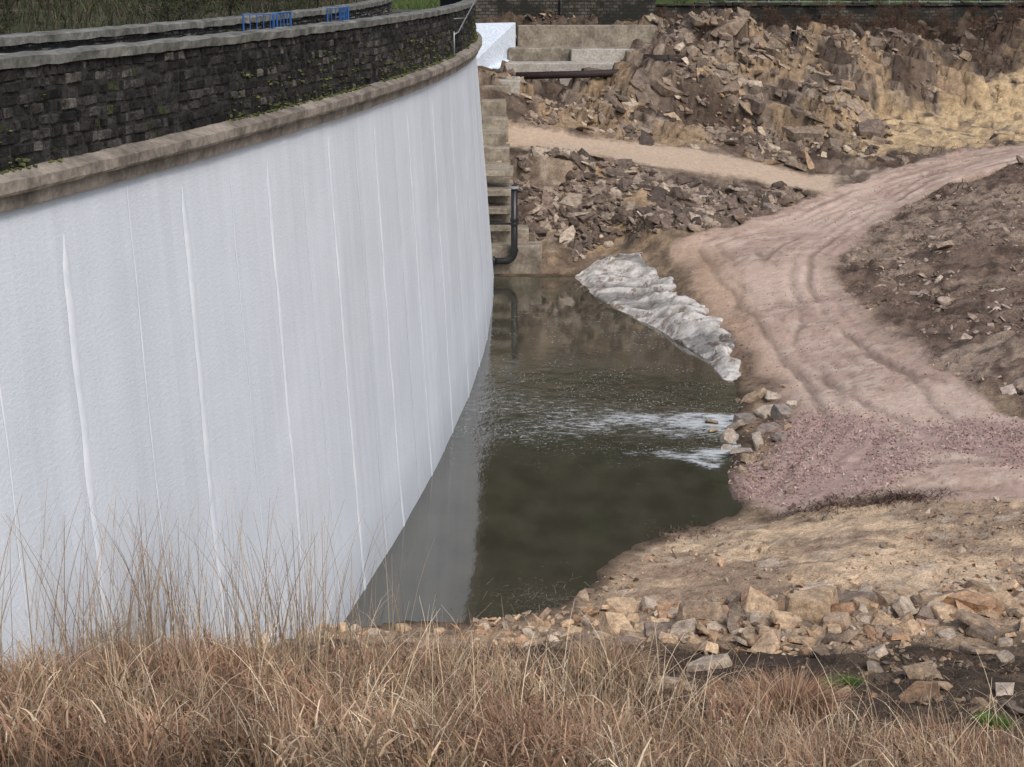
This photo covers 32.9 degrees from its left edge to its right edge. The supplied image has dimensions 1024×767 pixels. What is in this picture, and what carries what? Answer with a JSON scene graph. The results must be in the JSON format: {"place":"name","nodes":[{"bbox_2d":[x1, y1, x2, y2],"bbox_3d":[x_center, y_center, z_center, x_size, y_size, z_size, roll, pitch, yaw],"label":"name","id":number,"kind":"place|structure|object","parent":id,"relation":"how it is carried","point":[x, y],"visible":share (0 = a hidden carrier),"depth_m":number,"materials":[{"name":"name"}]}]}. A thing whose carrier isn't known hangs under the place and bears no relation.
{"place":"outdoors","nodes":[
{"label":"outdoors","id":0,"kind":"place"},
{"bbox_2d":[0,0,1023,766],"bbox_3d":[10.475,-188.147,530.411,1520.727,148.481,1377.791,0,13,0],"label":"ground","id":1,"kind":"structure","parent":0,"point":[940,124],"depth_m":65.33,"materials":[{"name":"brown soil"}]},
{"bbox_2d":[0,0,359,34],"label":"verge vegetation","id":2,"kind":"object","parent":1,"relation":"on","point":[96,10],"visible":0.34,"depth_m":74.53,"materials":[{"name":"plant"}]},
{"bbox_2d":[0,0,493,677],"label":"arch dam","id":3,"kind":"structure","parent":1,"relation":"on","point":[234,258],"depth_m":31.67,"materials":[{"name":"plastic membrane"},{"name":"stone"},{"name":"concrete"}]},
{"bbox_2d":[242,13,277,30],"bbox_3d":[-5.976,-8.236,41.206,0.856,1.106,0.625,-4,14,-17],"label":"blue crowd barrier","id":4,"kind":"object","parent":3,"relation":"on","point":[270,14],"visible":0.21,"depth_m":41.11,"materials":[{"name":"paint"}]},
{"bbox_2d":[272,11,291,27],"bbox_3d":[-5.604,-8.518,42.378,0.625,1.111,1.456,2,14,10],"label":"blue crowd barrier","id":5,"kind":"object","parent":3,"relation":"on","point":[280,13],"visible":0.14,"depth_m":42.41,"materials":[{"name":"paint"}]},
{"bbox_2d":[326,8,348,21],"bbox_3d":[-4.806,-9.833,47.919,0.654,1.102,0.625,-6,14,-22],"label":"blue crowd barrier","id":6,"kind":"object","parent":3,"relation":"on","point":[339,12],"visible":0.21,"depth_m":47.83,"materials":[{"name":"paint"}]},
{"bbox_2d":[339,6,347,20],"bbox_3d":[-4.716,-10.024,48.702,0.625,1.110,1.356,1,13,4],"label":"blue crowd barrier","id":7,"kind":"object","parent":3,"relation":"on","point":[340,13],"visible":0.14,"depth_m":48.24,"materials":[{"name":"paint"}]},
{"bbox_2d":[453,0,475,56],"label":"galvanised handrail","id":8,"kind":"object","parent":3,"relation":"on","point":[454,33],"visible":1,"depth_m":56.56,"materials":[{"name":"metal"}]},
{"bbox_2d":[363,636,455,678],"bbox_3d":[-1.504,4.270,26.251,1.839,0.818,1.849,0,13,0],"label":"dead fern clump","id":9,"kind":"object","parent":1,"relation":"on","point":[414,653],"visible":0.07,"depth_m":26.47,"materials":[{"name":"brown plant"}]},
{"bbox_2d":[476,22,515,68],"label":"white wing wall","id":10,"kind":"structure","parent":1,"relation":"on","point":[498,40],"depth_m":97.02,"materials":[{"name":"white concrete"}]},
{"bbox_2d":[499,76,519,93],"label":"landing slab","id":11,"kind":"structure","parent":1,"relation":"on","point":[514,83],"depth_m":89.38,"materials":[{"name":"concrete"}]},
{"bbox_2d":[481,84,541,273],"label":"stepped concrete plinth","id":12,"kind":"structure","parent":1,"relation":"on","point":[499,175],"depth_m":78.91,"materials":[{"name":"grey concrete"}]},
{"bbox_2d":[489,185,518,265],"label":"drain pipe","id":13,"kind":"object","parent":12,"relation":"attached to","point":[514,249],"visible":0.91,"depth_m":76.44,"materials":[{"name":"metal"}]},
{"bbox_2d":[0,480,1023,766],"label":"dry grass","id":14,"kind":"structure","parent":1,"relation":"on","point":[486,720],"depth_m":19.91,"materials":[{"name":"beige plant"}]},
{"bbox_2d":[0,0,1023,112],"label":"scrub bushes","id":15,"kind":"object","parent":1,"relation":"on","point":[166,9],"visible":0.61,"depth_m":104.17,"materials":[{"name":"brown plant"}]},
{"bbox_2d":[475,0,655,24],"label":"gatehouse approach wall","id":16,"kind":"structure","parent":1,"relation":"on","point":[608,12],"depth_m":108.50,"materials":[{"name":"brick"}]},
{"bbox_2d":[508,46,629,60],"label":"step","id":17,"kind":"object","parent":1,"relation":"on","point":[533,53],"visible":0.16,"depth_m":97.55,"materials":[{"name":"concrete"}]},
{"bbox_2d":[505,49,633,85],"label":"pale slabs","id":18,"kind":"structure","parent":1,"relation":"on","point":[602,59],"depth_m":95.86,"materials":[{"name":"concrete"}]},
{"bbox_2d":[517,25,655,46],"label":"wall","id":19,"kind":"structure","parent":1,"relation":"on","point":[582,35],"depth_m":99.10,"materials":[{"name":"concrete"}]},
{"bbox_2d":[154,630,1023,764],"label":"bank litter","id":20,"kind":"object","parent":1,"relation":"on","point":[861,685],"visible":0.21,"depth_m":29.51,"materials":[{"name":"brown plant"}]},
{"bbox_2d":[516,54,687,78],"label":"rusty steel pipe","id":21,"kind":"object","parent":1,"relation":"on","point":[571,74],"visible":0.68,"depth_m":92.89,"materials":[{"name":"metal"}]},
{"bbox_2d":[548,632,676,690],"bbox_3d":[1.533,4.418,26.932,2.333,1.010,2.328,5,14,22],"label":"dead fern clump","id":22,"kind":"object","parent":1,"relation":"on","point":[609,657],"visible":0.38,"depth_m":27.03,"materials":[{"name":"brown plant"}]},
{"bbox_2d":[277,572,1023,715],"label":"shore rubble","id":23,"kind":"object","parent":1,"relation":"on","point":[925,617],"visible":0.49,"depth_m":32.58,"materials":[{"name":"stone"}]},
{"bbox_2d":[491,145,810,261],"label":"talus boulders","id":24,"kind":"object","parent":1,"relation":"on","point":[693,213],"visible":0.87,"depth_m":80.44,"materials":[{"name":"stone"}]},
{"bbox_2d":[575,252,740,380],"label":"geotextile sheet","id":25,"kind":"object","parent":1,"relation":"on","point":[636,286],"visible":0.97,"depth_m":68.12,"materials":[{"name":"white fabric"}]},
{"bbox_2d":[506,127,832,190],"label":"dirt footpath","id":26,"kind":"structure","parent":1,"relation":"on","point":[689,159],"depth_m":85.36,"materials":[{"name":"brown soil"}]},
{"bbox_2d":[316,579,1023,695],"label":"sandstone slabs","id":27,"kind":"structure","parent":1,"relation":"on","point":[831,607],"depth_m":33.72,"materials":[{"name":"stone"}]},
{"bbox_2d":[561,344,800,608],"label":"pool margin stones","id":28,"kind":"object","parent":1,"relation":"on","point":[583,594],"visible":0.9,"depth_m":45.82,"materials":[{"name":"stone"}]},
{"bbox_2d":[640,521,748,542],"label":"shore twigs","id":29,"kind":"object","parent":1,"relation":"on","point":[703,531],"visible":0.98,"depth_m":41.54,"materials":[{"name":"brown wood"}]},
{"bbox_2d":[391,0,1009,8],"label":"meadow grass","id":30,"kind":"structure","parent":1,"relation":"on","point":[427,5],"depth_m":118.23,"materials":[{"name":"plant"}]},
{"bbox_2d":[498,7,908,171],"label":"slope rubble","id":31,"kind":"object","parent":1,"relation":"on","point":[664,86],"visible":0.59,"depth_m":91.16,"materials":[{"name":"stone"}]},
{"bbox_2d":[698,388,796,462],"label":"inflow stones","id":32,"kind":"object","parent":1,"relation":"on","point":[774,411],"visible":0.97,"depth_m":50.97,"materials":[{"name":"beige stone"}]},
{"bbox_2d":[631,10,887,148],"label":"outcrop blocks","id":33,"kind":"structure","parent":1,"relation":"on","point":[872,129],"depth_m":91.19,"materials":[{"name":"stone"}]},
{"bbox_2d":[497,8,1023,230],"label":"hillside bracken","id":34,"kind":"object","parent":1,"relation":"on","point":[857,88],"visible":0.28,"depth_m":95.80,"materials":[{"name":"brown plant"}]},
{"bbox_2d":[716,666,876,727],"bbox_3d":[3.937,4.450,24.462,2.302,1.057,2.320,-9,16,-32],"label":"dead fern clump","id":35,"kind":"object","parent":1,"relation":"on","point":[812,702],"visible":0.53,"depth_m":24.35,"materials":[{"name":"brown plant"}]},
{"bbox_2d":[587,496,1023,604],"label":"loose pebbles","id":36,"kind":"object","parent":1,"relation":"on","point":[1000,563],"visible":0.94,"depth_m":38.21,"materials":[{"name":"gravel"}]},
{"bbox_2d":[655,1,1023,29],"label":"stone retaining wall","id":37,"kind":"structure","parent":1,"relation":"on","point":[864,12],"depth_m":112.64,"materials":[{"name":"stone"}]},
{"bbox_2d":[819,674,873,690],"bbox_3d":[5.208,4.782,27.530,0.959,0.498,0.888,-8,16,-31],"label":"green weed","id":38,"kind":"object","parent":1,"relation":"on","point":[843,681],"visible":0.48,"depth_m":27.49,"materials":[{"name":"green plant"}]},
{"bbox_2d":[731,485,973,530],"bbox_3d":[8.079,2.911,41.954,5.841,0.940,2.557,0,13,0],"label":"brushwood pile","id":39,"kind":"object","parent":1,"relation":"on","point":[903,496],"visible":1,"depth_m":41.81,"materials":[{"name":"brown wood"}]},
{"bbox_2d":[836,674,869,685],"bbox_3d":[5.610,4.911,28.483,0.578,0.299,0.568,0,13,0],"label":"green weed","id":40,"kind":"object","parent":1,"relation":"on","point":[853,679],"visible":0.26,"depth_m":28.50,"materials":[{"name":"green plant"}]},
{"bbox_2d":[708,0,1010,5],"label":"steel guard rail","id":41,"kind":"object","parent":1,"relation":"on","point":[889,1],"visible":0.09,"depth_m":114.73,"materials":[{"name":"grey metal"}]},
{"bbox_2d":[828,13,1023,146],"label":"hillside rubble","id":42,"kind":"object","parent":1,"relation":"on","point":[966,55],"visible":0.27,"depth_m":102.72,"materials":[{"name":"stone"}]},
{"bbox_2d":[832,162,1023,375],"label":"dead bracken","id":43,"kind":"object","parent":1,"relation":"on","point":[942,208],"visible":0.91,"depth_m":69.42,"materials":[{"name":"brown plant"}]},
{"bbox_2d":[841,155,1023,398],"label":"scattered stones","id":44,"kind":"object","parent":1,"relation":"on","point":[1014,386],"visible":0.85,"depth_m":62.58,"materials":[{"name":"grey stone"}]},
{"bbox_2d":[864,713,1022,766],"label":"dead fern clump","id":45,"kind":"object","parent":1,"relation":"on","point":[939,727],"visible":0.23,"depth_m":21.68,"materials":[{"name":"brown plant"}]},
{"bbox_2d":[969,708,1019,730],"bbox_3d":[7.096,5.002,25.562,0.835,0.330,0.790,0,13,0],"label":"green weed","id":46,"kind":"object","parent":1,"relation":"on","point":[991,723],"visible":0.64,"depth_m":25.58,"materials":[{"name":"green plant"}]},
{"bbox_2d":[344,275,741,627],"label":"pool water","id":47,"kind":"structure","parent":0,"point":[575,447],"depth_m":47.71,"materials":[{"name":"liquid"}]},
{"bbox_2d":[436,574,624,616],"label":"floating twigs","id":48,"kind":"object","parent":47,"relation":"on","point":[540,597],"visible":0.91,"depth_m":37.53,"materials":[{"name":"brown wood"}]},
{"bbox_2d":[670,145,1023,514],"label":"dirt track","id":49,"kind":"structure","parent":0,"point":[911,391],"depth_m":57.23,"materials":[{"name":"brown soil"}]},
{"bbox_2d":[727,401,1023,509],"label":"pink gravel","id":50,"kind":"structure","parent":0,"point":[1011,436],"depth_m":45.97,"materials":[{"name":"gravel"}]}
]}

